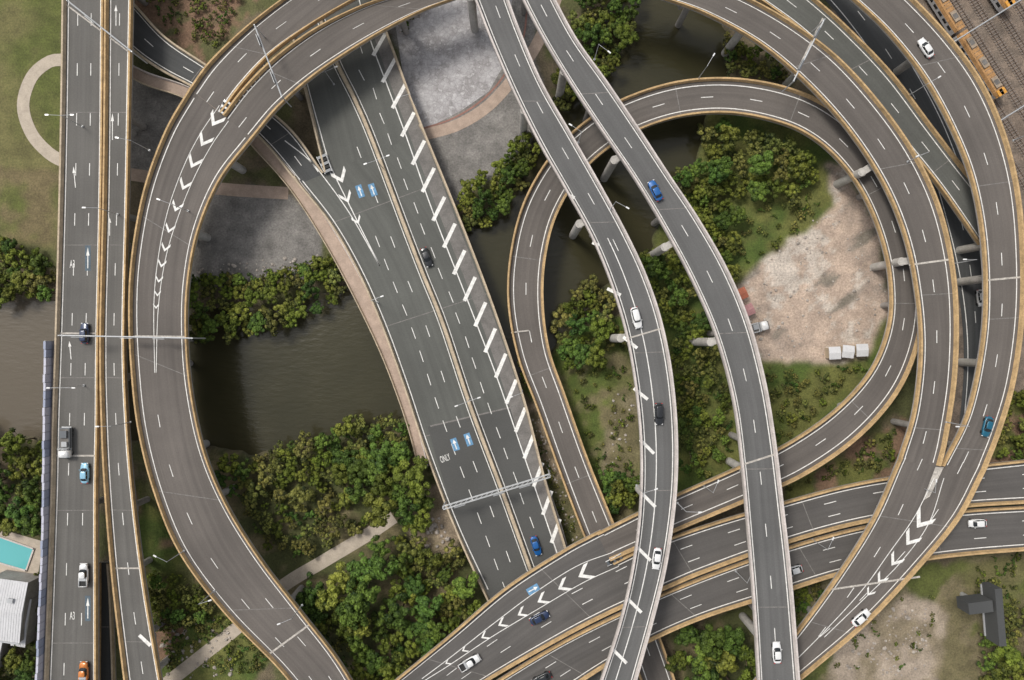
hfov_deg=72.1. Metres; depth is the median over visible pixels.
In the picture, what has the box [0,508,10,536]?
mangrove tree
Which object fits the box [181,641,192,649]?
shrub
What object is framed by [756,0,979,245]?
connector viaduct
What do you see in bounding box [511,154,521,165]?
mangrove tree
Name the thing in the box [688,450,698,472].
shrub
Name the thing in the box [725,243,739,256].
broadleaf tree
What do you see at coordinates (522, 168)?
broadleaf tree
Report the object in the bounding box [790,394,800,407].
olive tree
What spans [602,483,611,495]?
broadleaf tree
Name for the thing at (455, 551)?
mangrove tree
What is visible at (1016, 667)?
mangrove tree
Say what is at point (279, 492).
olive tree
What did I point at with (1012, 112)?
catenary portal
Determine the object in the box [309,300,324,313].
broadleaf tree
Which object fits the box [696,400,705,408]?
mangrove tree
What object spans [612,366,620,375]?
shrub
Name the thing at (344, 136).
highway bridge
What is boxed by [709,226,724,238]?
mangrove tree
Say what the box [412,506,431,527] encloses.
broadleaf tree
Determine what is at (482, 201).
broadleaf tree
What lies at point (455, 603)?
olive tree
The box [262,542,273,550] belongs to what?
mangrove tree
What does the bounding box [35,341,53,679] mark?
noise barrier
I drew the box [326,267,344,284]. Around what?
mangrove tree
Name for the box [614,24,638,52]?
broadleaf tree
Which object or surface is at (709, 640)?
broadleaf tree
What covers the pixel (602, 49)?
mangrove tree
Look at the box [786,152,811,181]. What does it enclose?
tree
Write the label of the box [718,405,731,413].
shrub
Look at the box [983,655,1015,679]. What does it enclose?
tree
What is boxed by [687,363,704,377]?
shrub
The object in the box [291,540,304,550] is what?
olive tree
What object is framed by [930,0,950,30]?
windows
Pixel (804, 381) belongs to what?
olive tree
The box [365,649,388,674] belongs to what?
broadleaf tree
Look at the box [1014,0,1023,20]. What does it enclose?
railway track
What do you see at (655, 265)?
broadleaf tree
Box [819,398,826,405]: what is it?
mangrove tree
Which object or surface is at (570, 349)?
broadleaf tree
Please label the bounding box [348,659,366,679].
broadleaf tree
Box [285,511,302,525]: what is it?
shrub
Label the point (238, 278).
broadleaf tree
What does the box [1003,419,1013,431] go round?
olive tree
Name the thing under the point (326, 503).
olive tree
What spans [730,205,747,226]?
broadleaf tree
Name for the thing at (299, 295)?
mangrove tree
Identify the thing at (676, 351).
broadleaf tree
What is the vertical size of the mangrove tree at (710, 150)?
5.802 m
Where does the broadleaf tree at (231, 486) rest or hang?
on the ground
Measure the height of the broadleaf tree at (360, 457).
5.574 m
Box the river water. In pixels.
[0,0,729,454]
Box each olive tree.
[0,665,11,679]
[1,644,19,665]
[7,664,20,676]
[148,588,164,596]
[153,615,167,631]
[157,596,173,612]
[173,620,182,628]
[175,578,189,594]
[180,591,194,605]
[182,613,196,628]
[190,583,203,593]
[197,595,210,609]
[205,602,216,613]
[239,495,260,513]
[250,510,267,520]
[251,462,276,484]
[259,519,271,533]
[260,511,280,524]
[268,449,281,462]
[272,486,288,503]
[273,440,283,455]
[276,538,288,551]
[282,533,291,542]
[287,486,315,509]
[288,523,297,529]
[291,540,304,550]
[292,441,313,465]
[295,430,315,445]
[295,484,311,498]
[295,503,307,512]
[298,530,311,548]
[302,544,315,559]
[306,488,322,500]
[313,527,323,534]
[314,508,328,517]
[317,494,332,512]
[318,528,325,538]
[325,514,335,522]
[325,518,342,538]
[334,513,353,528]
[340,480,350,489]
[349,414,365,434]
[373,415,384,429]
[373,437,391,450]
[384,431,397,440]
[407,554,423,572]
[410,535,427,550]
[424,564,439,578]
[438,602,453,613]
[439,552,451,569]
[453,553,465,566]
[453,590,465,609]
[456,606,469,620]
[669,336,682,349]
[675,363,692,376]
[678,433,689,441]
[692,347,707,363]
[695,357,707,367]
[695,447,704,456]
[698,393,708,402]
[709,373,721,383]
[709,433,717,445]
[716,376,728,393]
[716,424,725,434]
[725,62,737,76]
[733,149,743,166]
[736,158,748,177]
[739,66,752,77]
[742,129,757,148]
[743,140,765,156]
[749,65,757,76]
[758,69,771,79]
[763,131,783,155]
[765,367,777,382]
[770,57,783,69]
[770,385,780,394]
[771,162,788,181]
[781,383,792,394]
[782,365,793,379]
[783,134,800,156]
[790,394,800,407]
[793,587,803,593]
[795,409,804,416]
[795,612,803,620]
[801,378,810,386]
[801,399,807,407]
[809,405,815,415]
[810,582,822,597]
[812,388,822,396]
[821,385,828,394]
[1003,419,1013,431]
[1006,626,1018,646]
[1013,417,1023,430]
[1017,601,1023,620]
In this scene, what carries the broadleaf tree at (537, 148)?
on the ground
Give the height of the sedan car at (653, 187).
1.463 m
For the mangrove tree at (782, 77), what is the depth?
168.25 m
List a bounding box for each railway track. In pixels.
[925,0,1023,158]
[949,0,1023,119]
[969,0,1023,89]
[988,0,1023,56]
[1013,157,1023,188]
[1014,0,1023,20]
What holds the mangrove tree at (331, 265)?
on the ground
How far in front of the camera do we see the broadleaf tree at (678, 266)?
164.15 m
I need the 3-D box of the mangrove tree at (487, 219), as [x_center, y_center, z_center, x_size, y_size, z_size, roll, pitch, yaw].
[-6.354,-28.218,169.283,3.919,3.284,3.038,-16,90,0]
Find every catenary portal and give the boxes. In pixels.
[955,0,1021,41]
[1001,105,1023,120]
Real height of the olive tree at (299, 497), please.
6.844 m
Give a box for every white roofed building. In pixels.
[0,570,38,644]
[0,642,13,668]
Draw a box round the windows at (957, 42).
[956,41,991,94]
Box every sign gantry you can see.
[58,335,205,338]
[66,0,147,63]
[253,24,291,106]
[442,469,550,509]
[782,19,824,91]
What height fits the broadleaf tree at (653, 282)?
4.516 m
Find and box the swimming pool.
[0,536,34,570]
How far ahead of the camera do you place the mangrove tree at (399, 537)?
167.93 m
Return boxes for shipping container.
[738,287,748,299]
[745,303,755,315]
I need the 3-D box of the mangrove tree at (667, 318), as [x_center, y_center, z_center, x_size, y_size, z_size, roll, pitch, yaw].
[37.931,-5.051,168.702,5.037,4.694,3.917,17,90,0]
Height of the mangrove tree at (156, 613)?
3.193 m
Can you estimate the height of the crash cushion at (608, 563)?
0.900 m
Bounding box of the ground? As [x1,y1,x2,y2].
[0,0,1023,679]
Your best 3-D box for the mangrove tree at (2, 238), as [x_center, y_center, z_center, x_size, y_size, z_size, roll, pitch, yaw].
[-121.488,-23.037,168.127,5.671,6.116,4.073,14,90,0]
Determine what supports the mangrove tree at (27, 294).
on the ground
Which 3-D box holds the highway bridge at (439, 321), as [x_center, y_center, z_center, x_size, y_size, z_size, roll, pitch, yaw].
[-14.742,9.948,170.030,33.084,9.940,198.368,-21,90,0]
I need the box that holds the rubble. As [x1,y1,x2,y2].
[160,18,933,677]
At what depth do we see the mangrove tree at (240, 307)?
165.74 m
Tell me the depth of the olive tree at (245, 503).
166.57 m
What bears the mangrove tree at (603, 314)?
on the ground
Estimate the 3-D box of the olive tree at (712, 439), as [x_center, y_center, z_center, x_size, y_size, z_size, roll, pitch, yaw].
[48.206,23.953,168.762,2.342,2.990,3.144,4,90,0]
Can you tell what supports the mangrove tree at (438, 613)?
on the ground
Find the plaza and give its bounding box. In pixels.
[396,0,511,126]
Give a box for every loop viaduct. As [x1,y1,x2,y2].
[128,65,352,679]
[189,0,356,112]
[222,0,454,138]
[662,0,958,465]
[753,458,988,679]
[850,0,1023,469]
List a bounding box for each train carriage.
[927,0,964,35]
[952,29,1006,99]
[991,0,1014,11]
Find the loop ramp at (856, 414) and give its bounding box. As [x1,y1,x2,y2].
[507,77,917,679]
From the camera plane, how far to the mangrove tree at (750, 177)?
168.09 m
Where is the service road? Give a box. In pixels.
[825,0,981,425]
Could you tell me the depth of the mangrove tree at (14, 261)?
165.98 m
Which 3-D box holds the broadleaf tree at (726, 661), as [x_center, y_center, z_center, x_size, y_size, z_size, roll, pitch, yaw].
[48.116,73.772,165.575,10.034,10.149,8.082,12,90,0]
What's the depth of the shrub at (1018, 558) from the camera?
168.92 m
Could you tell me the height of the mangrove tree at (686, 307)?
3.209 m
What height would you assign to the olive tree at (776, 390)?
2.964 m
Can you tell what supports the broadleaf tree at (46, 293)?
on the ground
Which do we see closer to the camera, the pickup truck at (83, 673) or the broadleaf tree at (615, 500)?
the pickup truck at (83, 673)
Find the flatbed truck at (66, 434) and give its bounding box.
[58,427,73,457]
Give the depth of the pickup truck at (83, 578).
157.93 m
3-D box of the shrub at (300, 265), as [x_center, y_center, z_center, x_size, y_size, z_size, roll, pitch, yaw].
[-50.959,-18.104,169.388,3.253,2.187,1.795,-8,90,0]
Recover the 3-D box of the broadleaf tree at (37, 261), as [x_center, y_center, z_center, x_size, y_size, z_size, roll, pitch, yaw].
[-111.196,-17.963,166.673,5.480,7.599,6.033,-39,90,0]
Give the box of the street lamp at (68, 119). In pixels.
[45,114,83,126]
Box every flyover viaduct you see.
[467,0,677,679]
[521,0,799,679]
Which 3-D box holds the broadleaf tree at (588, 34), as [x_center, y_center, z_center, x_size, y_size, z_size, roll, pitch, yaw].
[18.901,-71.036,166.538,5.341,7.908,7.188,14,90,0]
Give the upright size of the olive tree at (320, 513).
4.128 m
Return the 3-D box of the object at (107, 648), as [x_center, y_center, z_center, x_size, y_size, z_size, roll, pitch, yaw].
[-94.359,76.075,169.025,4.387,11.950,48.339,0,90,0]
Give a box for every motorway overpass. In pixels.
[395,529,627,679]
[496,506,1023,679]
[613,459,1023,591]
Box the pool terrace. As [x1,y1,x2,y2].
[0,531,40,572]
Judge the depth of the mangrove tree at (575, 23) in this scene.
167.12 m
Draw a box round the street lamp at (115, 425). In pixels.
[95,421,131,426]
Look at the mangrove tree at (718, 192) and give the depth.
165.90 m
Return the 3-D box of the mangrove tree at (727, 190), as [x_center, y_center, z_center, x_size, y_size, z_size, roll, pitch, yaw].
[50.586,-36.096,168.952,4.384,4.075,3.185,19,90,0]
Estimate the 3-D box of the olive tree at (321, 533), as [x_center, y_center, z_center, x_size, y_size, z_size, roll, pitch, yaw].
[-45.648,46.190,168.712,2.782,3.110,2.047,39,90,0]
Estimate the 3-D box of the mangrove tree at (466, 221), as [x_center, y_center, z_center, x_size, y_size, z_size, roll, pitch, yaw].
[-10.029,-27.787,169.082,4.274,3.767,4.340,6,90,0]
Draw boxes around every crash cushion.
[218,99,229,113]
[316,153,331,173]
[606,553,622,565]
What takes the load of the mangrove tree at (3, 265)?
on the ground
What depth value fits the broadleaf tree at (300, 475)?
165.54 m
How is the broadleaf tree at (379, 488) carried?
on the ground
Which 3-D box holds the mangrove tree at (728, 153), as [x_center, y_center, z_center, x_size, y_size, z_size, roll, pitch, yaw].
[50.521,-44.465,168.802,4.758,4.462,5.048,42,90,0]
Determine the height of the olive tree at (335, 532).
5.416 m
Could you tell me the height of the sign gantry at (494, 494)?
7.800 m
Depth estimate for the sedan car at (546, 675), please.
159.07 m
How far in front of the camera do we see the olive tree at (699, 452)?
168.41 m
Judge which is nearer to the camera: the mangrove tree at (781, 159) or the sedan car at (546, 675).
the sedan car at (546, 675)
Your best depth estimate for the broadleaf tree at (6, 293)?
165.57 m
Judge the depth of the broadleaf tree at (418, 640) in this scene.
166.19 m
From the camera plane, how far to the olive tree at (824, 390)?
168.31 m
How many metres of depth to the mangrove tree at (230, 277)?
168.27 m
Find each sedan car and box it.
[79,323,90,343]
[80,463,90,483]
[421,247,432,266]
[529,610,549,625]
[530,536,541,555]
[532,671,551,679]
[630,307,641,328]
[647,179,663,201]
[651,547,661,569]
[654,403,663,424]
[771,641,781,663]
[791,564,803,576]
[851,608,870,627]
[917,37,934,57]
[968,518,986,528]
[975,289,981,306]
[980,416,993,437]
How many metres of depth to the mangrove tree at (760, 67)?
167.53 m
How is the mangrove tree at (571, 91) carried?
on the ground
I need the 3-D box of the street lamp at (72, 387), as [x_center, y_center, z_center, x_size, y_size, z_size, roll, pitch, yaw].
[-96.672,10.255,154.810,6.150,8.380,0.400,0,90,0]
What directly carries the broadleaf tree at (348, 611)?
on the ground
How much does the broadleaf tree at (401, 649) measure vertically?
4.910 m
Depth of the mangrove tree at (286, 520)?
168.94 m
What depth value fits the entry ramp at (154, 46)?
166.00 m
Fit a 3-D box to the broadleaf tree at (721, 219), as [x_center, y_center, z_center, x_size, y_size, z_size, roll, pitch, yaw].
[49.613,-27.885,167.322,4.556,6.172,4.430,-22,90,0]
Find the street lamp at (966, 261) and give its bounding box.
[955,259,976,263]
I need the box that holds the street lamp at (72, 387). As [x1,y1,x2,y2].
[46,384,84,388]
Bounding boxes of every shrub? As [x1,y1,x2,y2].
[162,14,168,25]
[163,625,171,636]
[163,645,171,654]
[166,661,175,669]
[171,640,180,648]
[171,658,180,665]
[175,630,185,639]
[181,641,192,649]
[189,6,199,13]
[191,640,199,649]
[194,20,203,28]
[195,624,205,632]
[197,1,206,9]
[205,628,220,636]
[211,40,218,46]
[213,30,224,40]
[213,615,222,623]
[218,18,229,24]
[222,662,232,669]
[223,645,231,653]
[228,655,236,665]
[234,650,242,659]
[235,666,243,674]
[237,644,248,651]
[247,272,263,281]
[252,522,264,533]
[255,661,260,670]
[275,503,288,516]
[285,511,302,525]
[292,548,308,557]
[293,260,306,266]
[301,522,315,535]
[302,510,322,520]
[314,515,327,530]
[321,533,333,548]
[332,644,342,654]
[342,655,351,666]
[580,377,586,384]
[580,394,586,402]
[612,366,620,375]
[617,419,624,426]
[619,343,627,350]
[626,413,634,420]
[675,387,683,396]
[678,442,683,454]
[684,429,694,452]
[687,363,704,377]
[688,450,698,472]
[690,427,702,437]
[695,434,707,446]
[701,427,708,436]
[710,422,718,431]
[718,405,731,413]
[721,420,732,429]
[769,392,774,401]
[771,240,778,249]
[776,409,785,416]
[782,398,789,405]
[785,381,798,391]
[785,484,792,490]
[790,221,797,230]
[797,210,805,219]
[819,372,829,383]
[825,464,833,471]
[829,469,837,476]
[854,457,864,465]
[855,447,865,457]
[863,458,873,468]
[864,439,874,448]
[872,452,882,461]
[873,461,881,472]
[884,445,892,451]
[886,449,897,461]
[975,577,982,586]
[992,577,1000,585]
[995,565,1002,575]
[1008,555,1014,565]
[1010,597,1016,605]
[1014,552,1021,560]
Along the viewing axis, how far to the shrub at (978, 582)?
168.81 m
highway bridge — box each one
[285,0,602,679]
[293,0,424,171]
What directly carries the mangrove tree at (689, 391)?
on the ground
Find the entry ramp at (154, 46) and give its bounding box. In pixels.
[133,3,323,182]
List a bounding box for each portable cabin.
[825,346,840,359]
[840,345,854,357]
[852,344,868,356]
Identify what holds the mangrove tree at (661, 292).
on the ground
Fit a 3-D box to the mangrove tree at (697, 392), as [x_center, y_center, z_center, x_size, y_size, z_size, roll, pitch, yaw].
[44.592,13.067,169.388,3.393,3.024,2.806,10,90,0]
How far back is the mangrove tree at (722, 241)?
166.60 m
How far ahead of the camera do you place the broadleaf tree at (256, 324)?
165.20 m
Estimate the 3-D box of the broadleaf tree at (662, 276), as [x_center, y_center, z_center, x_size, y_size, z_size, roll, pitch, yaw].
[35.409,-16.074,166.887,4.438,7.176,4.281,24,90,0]
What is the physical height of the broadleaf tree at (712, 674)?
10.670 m
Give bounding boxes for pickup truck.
[78,563,89,586]
[78,661,89,679]
[458,654,480,672]
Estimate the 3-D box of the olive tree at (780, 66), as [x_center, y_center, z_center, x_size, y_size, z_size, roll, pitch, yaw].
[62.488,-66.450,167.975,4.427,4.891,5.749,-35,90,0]
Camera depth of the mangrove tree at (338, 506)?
168.52 m
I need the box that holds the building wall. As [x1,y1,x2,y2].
[10,595,38,646]
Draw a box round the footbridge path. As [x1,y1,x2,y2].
[133,65,428,465]
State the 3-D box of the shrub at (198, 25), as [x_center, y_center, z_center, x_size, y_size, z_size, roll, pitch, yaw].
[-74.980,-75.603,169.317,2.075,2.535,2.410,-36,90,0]
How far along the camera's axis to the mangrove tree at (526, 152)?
167.18 m
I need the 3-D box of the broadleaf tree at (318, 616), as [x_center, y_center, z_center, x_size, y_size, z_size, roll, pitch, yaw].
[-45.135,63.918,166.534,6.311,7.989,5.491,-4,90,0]
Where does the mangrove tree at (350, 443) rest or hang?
on the ground
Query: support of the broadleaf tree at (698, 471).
on the ground
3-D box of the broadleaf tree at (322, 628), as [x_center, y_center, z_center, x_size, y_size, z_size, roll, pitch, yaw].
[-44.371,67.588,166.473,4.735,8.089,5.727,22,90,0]
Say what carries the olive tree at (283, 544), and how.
on the ground
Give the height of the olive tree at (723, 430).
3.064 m
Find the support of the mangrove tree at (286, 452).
on the ground
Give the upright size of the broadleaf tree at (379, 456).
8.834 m
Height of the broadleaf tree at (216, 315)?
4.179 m
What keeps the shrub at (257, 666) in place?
on the ground
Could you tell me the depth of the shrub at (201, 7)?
168.88 m
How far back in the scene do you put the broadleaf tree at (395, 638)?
165.69 m
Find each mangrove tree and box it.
[0,235,9,253]
[0,251,10,263]
[0,262,13,274]
[0,272,23,294]
[0,287,15,307]
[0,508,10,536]
[2,452,15,464]
[5,245,28,268]
[8,458,28,480]
[12,446,36,465]
[15,483,36,505]
[24,263,34,272]
[24,287,38,298]
[25,268,55,292]
[26,247,39,263]
[28,459,41,477]
[31,440,42,459]
[47,269,55,283]
[150,593,166,612]
[153,609,160,616]
[165,618,177,626]
[166,588,180,598]
[167,573,182,587]
[185,598,199,611]
[189,313,200,327]
[189,328,206,343]
[192,319,209,332]
[193,592,203,602]
[199,272,215,286]
[199,282,215,300]
[206,299,217,311]
[216,453,239,474]
[217,298,234,309]
[218,285,233,299]
[218,311,241,336]
[222,326,239,344]
[224,271,238,286]
[226,302,236,311]
[227,301,251,321]
[233,284,245,299]
[235,474,252,489]
[241,281,252,290]
[241,316,259,336]
[245,478,267,503]
[247,460,258,471]
[251,278,264,291]
[251,453,267,466]
[257,479,268,491]
[258,304,273,317]
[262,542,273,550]
[263,307,287,336]
[264,280,277,288]
[267,457,284,473]
[271,519,283,537]
[272,480,287,490]
[276,447,294,461]
[276,466,296,483]
[279,266,293,281]
[280,316,296,327]
[284,516,292,522]
[285,293,297,306]
[287,273,308,288]
[287,300,307,318]
[295,289,311,302]
[301,455,314,469]
[307,466,323,477]
[311,255,331,269]
[311,450,333,467]
[312,439,325,453]
[313,270,328,281]
[315,481,327,492]
[319,468,335,483]
[323,279,336,292]
[324,257,335,269]
[325,291,337,304]
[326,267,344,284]
[326,487,335,498]
[330,501,342,511]
[333,282,347,298]
[346,438,359,450]
[347,519,363,536]
[351,435,367,454]
[358,515,367,526]
[362,423,375,437]
[370,435,384,445]
[382,412,400,429]
[394,534,406,544]
[394,542,418,564]
[396,435,408,447]
[402,584,418,605]
[414,542,444,570]
[419,579,432,595]
[427,570,447,588]
[430,603,441,617]
[440,609,453,622]
[441,616,460,633]
[442,538,463,561]
[446,560,459,571]
[452,605,466,615]
[457,189,471,201]
[457,200,470,211]
[462,215,478,231]
[463,206,474,217]
[475,169,488,184]
[477,215,492,227]
[487,186,502,200]
[489,173,504,190]
[509,132,532,151]
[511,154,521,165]
[513,177,530,191]
[517,148,530,158]
[550,68,570,89]
[550,303,578,333]
[552,92,571,111]
[555,330,571,344]
[562,297,586,318]
[565,85,575,101]
[567,9,585,29]
[569,285,583,300]
[577,334,589,344]
[579,14,590,21]
[580,274,598,293]
[582,8,598,17]
[583,288,596,305]
[585,334,597,353]
[587,17,601,32]
[587,298,601,312]
[595,7,608,17]
[596,45,608,56]
[596,287,608,304]
[596,304,613,325]
[597,12,615,31]
[598,57,609,65]
[604,294,617,314]
[604,320,626,351]
[605,41,620,52]
[606,48,620,58]
[622,20,636,34]
[639,248,648,259]
[653,290,658,299]
[658,287,668,298]
[658,298,675,312]
[662,310,680,326]
[664,247,676,258]
[670,354,682,368]
[673,373,684,387]
[675,166,686,179]
[675,304,688,314]
[675,391,687,404]
[676,403,687,418]
[679,340,692,355]
[679,380,699,397]
[680,309,695,321]
[681,175,702,194]
[681,282,696,306]
[682,374,689,381]
[684,395,693,408]
[687,194,697,207]
[690,389,703,399]
[693,205,709,218]
[695,176,708,187]
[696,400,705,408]
[697,123,717,148]
[697,454,706,465]
[700,418,711,427]
[702,182,723,201]
[703,344,719,362]
[703,356,709,366]
[704,143,722,161]
[704,469,710,477]
[705,365,718,374]
[707,199,718,215]
[708,352,720,364]
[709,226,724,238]
[711,236,728,247]
[716,181,731,195]
[716,198,732,212]
[718,144,736,158]
[718,391,731,408]
[721,171,737,187]
[723,31,731,43]
[723,230,741,246]
[730,183,747,199]
[731,55,748,68]
[736,40,747,48]
[741,172,755,186]
[744,58,756,70]
[751,130,767,149]
[754,173,774,189]
[756,59,767,71]
[773,146,788,170]
[775,69,788,81]
[780,179,801,198]
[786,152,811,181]
[786,412,797,424]
[788,193,801,209]
[795,381,803,390]
[795,586,807,596]
[801,591,813,603]
[808,167,819,184]
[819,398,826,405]
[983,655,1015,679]
[997,433,1008,444]
[1002,656,1023,672]
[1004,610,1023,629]
[1005,627,1022,637]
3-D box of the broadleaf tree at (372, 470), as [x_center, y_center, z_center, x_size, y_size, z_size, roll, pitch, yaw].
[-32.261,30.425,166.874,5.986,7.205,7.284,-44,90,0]
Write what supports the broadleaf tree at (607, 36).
on the ground
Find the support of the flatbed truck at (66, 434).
on the elevated highway at (72, 628)
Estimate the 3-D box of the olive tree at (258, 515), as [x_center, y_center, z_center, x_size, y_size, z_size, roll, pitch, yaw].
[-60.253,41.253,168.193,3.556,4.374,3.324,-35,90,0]
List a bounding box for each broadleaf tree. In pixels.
[0,427,34,454]
[0,468,13,492]
[0,484,15,504]
[0,503,7,521]
[0,518,22,534]
[1,238,20,256]
[1,286,21,300]
[4,496,39,530]
[4,644,29,669]
[6,265,22,275]
[11,270,36,291]
[13,665,35,679]
[19,649,35,672]
[20,508,40,536]
[21,475,41,496]
[23,490,41,510]
[29,254,53,275]
[37,285,55,301]
[146,570,159,583]
[150,575,166,589]
[160,607,171,618]
[169,596,180,610]
[170,609,185,623]
[189,293,203,308]
[190,282,200,297]
[191,274,202,283]
[191,306,210,324]
[193,609,206,623]
[196,328,214,342]
[202,318,219,332]
[213,273,225,286]
[214,311,225,322]
[214,470,236,487]
[227,484,239,497]
[231,272,246,285]
[232,458,250,481]
[244,286,261,307]
[247,311,270,335]
[259,286,277,303]
[266,271,279,286]
[273,301,290,318]
[277,281,291,297]
[286,441,295,453]
[286,456,297,469]
[294,466,308,482]
[295,587,315,619]
[298,264,311,276]
[301,280,319,299]
[303,269,319,282]
[304,571,326,606]
[307,606,331,624]
[308,475,321,487]
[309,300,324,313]
[314,432,332,449]
[315,584,345,612]
[315,618,332,638]
[326,442,342,450]
[326,561,358,594]
[329,426,349,442]
[330,462,356,485]
[330,612,358,639]
[331,449,358,470]
[333,416,354,436]
[335,589,368,629]
[338,487,353,506]
[344,478,371,503]
[346,459,369,484]
[346,551,373,584]
[346,568,380,612]
[346,631,370,652]
[347,613,371,638]
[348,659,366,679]
[349,648,374,666]
[350,453,367,465]
[359,447,374,467]
[360,668,379,679]
[362,492,400,527]
[363,460,387,485]
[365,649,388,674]
[366,556,398,580]
[367,434,398,471]
[367,535,395,556]
[368,469,397,497]
[370,423,382,437]
[370,621,388,642]
[371,598,393,628]
[377,637,394,654]
[377,650,405,679]
[383,592,418,627]
[385,455,395,471]
[387,440,412,461]
[387,630,403,646]
[388,578,406,597]
[389,481,410,500]
[389,552,413,577]
[390,497,420,525]
[390,642,405,653]
[391,455,427,489]
[393,422,409,436]
[393,620,410,636]
[396,564,413,579]
[398,658,411,674]
[402,523,425,536]
[403,575,425,598]
[403,622,420,638]
[404,639,421,657]
[406,480,430,504]
[408,571,421,582]
[409,615,433,633]
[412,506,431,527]
[414,594,443,618]
[414,646,425,656]
[415,634,423,645]
[417,494,434,512]
[420,619,450,643]
[421,638,436,652]
[436,563,453,581]
[439,584,455,603]
[447,584,457,597]
[452,571,478,599]
[460,178,476,197]
[465,193,476,204]
[467,598,481,615]
[472,203,484,219]
[473,186,492,206]
[474,176,486,190]
[484,207,498,220]
[491,158,507,176]
[491,197,510,215]
[495,182,506,195]
[499,165,522,183]
[500,188,515,202]
[503,154,513,165]
[507,143,516,155]
[512,158,532,176]
[525,154,537,166]
[532,142,542,154]
[556,344,566,360]
[561,338,582,354]
[563,355,575,370]
[565,313,592,335]
[569,344,591,369]
[574,0,586,8]
[574,27,582,39]
[580,344,607,367]
[582,22,603,54]
[583,44,594,56]
[584,309,600,324]
[586,0,598,7]
[589,317,615,345]
[590,54,600,65]
[594,27,612,44]
[598,0,606,5]
[598,65,610,77]
[598,468,617,487]
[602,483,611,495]
[604,492,623,507]
[606,57,621,72]
[607,0,622,14]
[608,503,620,514]
[609,479,625,494]
[610,22,623,37]
[612,12,627,23]
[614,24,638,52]
[614,471,627,480]
[621,489,629,500]
[622,475,639,493]
[622,496,635,508]
[623,4,639,20]
[627,488,637,496]
[628,0,640,4]
[639,253,647,274]
[641,255,666,277]
[649,277,659,291]
[657,264,672,279]
[664,279,678,291]
[664,650,689,672]
[665,254,684,273]
[668,287,688,306]
[670,321,688,337]
[671,347,680,354]
[672,170,693,186]
[673,271,691,285]
[674,624,699,646]
[677,417,688,434]
[679,352,689,361]
[679,464,690,473]
[682,645,709,674]
[684,164,701,179]
[684,665,718,679]
[686,323,705,340]
[686,411,694,419]
[687,311,711,330]
[691,185,706,199]
[691,377,700,383]
[692,405,702,414]
[692,416,701,425]
[693,158,708,173]
[695,468,703,477]
[696,622,725,660]
[696,645,738,676]
[698,194,709,209]
[698,409,709,420]
[700,215,715,231]
[702,375,715,388]
[702,446,711,456]
[708,156,732,175]
[708,162,728,185]
[712,211,732,230]
[712,408,725,425]
[712,448,726,462]
[713,390,721,400]
[714,117,732,132]
[717,124,741,151]
[720,250,733,263]
[720,435,730,445]
[722,624,745,655]
[724,49,737,61]
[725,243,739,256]
[727,263,741,282]
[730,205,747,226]
[734,46,745,55]
[737,644,755,679]
[743,47,754,60]
[746,180,769,201]
[747,150,773,174]
[752,44,763,57]
[765,179,785,197]
[770,66,781,80]
[794,597,800,606]
[795,600,810,612]
[796,176,811,188]
[797,150,816,167]
[815,590,823,600]
[976,650,995,671]
[977,632,995,648]
[987,635,1021,666]
[996,447,1009,457]
[1009,433,1023,448]
[1010,447,1023,459]
[1010,671,1023,679]
[1013,390,1023,402]
[1015,397,1023,408]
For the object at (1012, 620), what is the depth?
166.47 m
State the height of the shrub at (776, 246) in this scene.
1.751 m
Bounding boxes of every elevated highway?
[44,0,151,679]
[99,0,169,679]
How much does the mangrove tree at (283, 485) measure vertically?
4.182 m
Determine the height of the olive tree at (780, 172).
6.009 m
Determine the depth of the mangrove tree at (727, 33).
167.80 m
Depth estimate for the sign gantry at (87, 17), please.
152.87 m
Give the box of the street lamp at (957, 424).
[945,421,969,426]
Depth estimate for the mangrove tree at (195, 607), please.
168.43 m
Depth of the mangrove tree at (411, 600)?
164.71 m
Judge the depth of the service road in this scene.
169.92 m
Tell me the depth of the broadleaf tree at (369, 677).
164.53 m
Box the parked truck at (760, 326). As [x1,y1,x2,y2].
[751,321,768,332]
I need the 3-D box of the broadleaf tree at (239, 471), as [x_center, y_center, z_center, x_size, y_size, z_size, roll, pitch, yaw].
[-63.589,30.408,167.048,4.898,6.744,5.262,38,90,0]
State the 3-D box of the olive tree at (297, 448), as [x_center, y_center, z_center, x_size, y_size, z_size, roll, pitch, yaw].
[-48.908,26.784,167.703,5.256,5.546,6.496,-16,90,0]
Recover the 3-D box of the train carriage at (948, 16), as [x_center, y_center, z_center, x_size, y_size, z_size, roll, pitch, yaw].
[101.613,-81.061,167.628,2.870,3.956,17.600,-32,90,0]
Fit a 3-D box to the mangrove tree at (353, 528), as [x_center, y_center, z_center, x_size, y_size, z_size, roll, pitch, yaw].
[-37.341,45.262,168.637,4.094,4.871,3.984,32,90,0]
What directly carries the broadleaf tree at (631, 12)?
on the ground
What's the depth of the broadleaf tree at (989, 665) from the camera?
166.15 m
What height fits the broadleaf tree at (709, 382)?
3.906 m
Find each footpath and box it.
[17,54,60,165]
[131,168,288,198]
[163,512,396,679]
[424,0,560,139]
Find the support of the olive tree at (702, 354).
on the ground
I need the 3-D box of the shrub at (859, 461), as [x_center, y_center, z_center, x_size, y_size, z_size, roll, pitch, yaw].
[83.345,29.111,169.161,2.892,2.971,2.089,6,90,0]
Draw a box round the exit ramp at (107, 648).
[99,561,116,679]
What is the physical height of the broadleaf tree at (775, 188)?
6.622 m

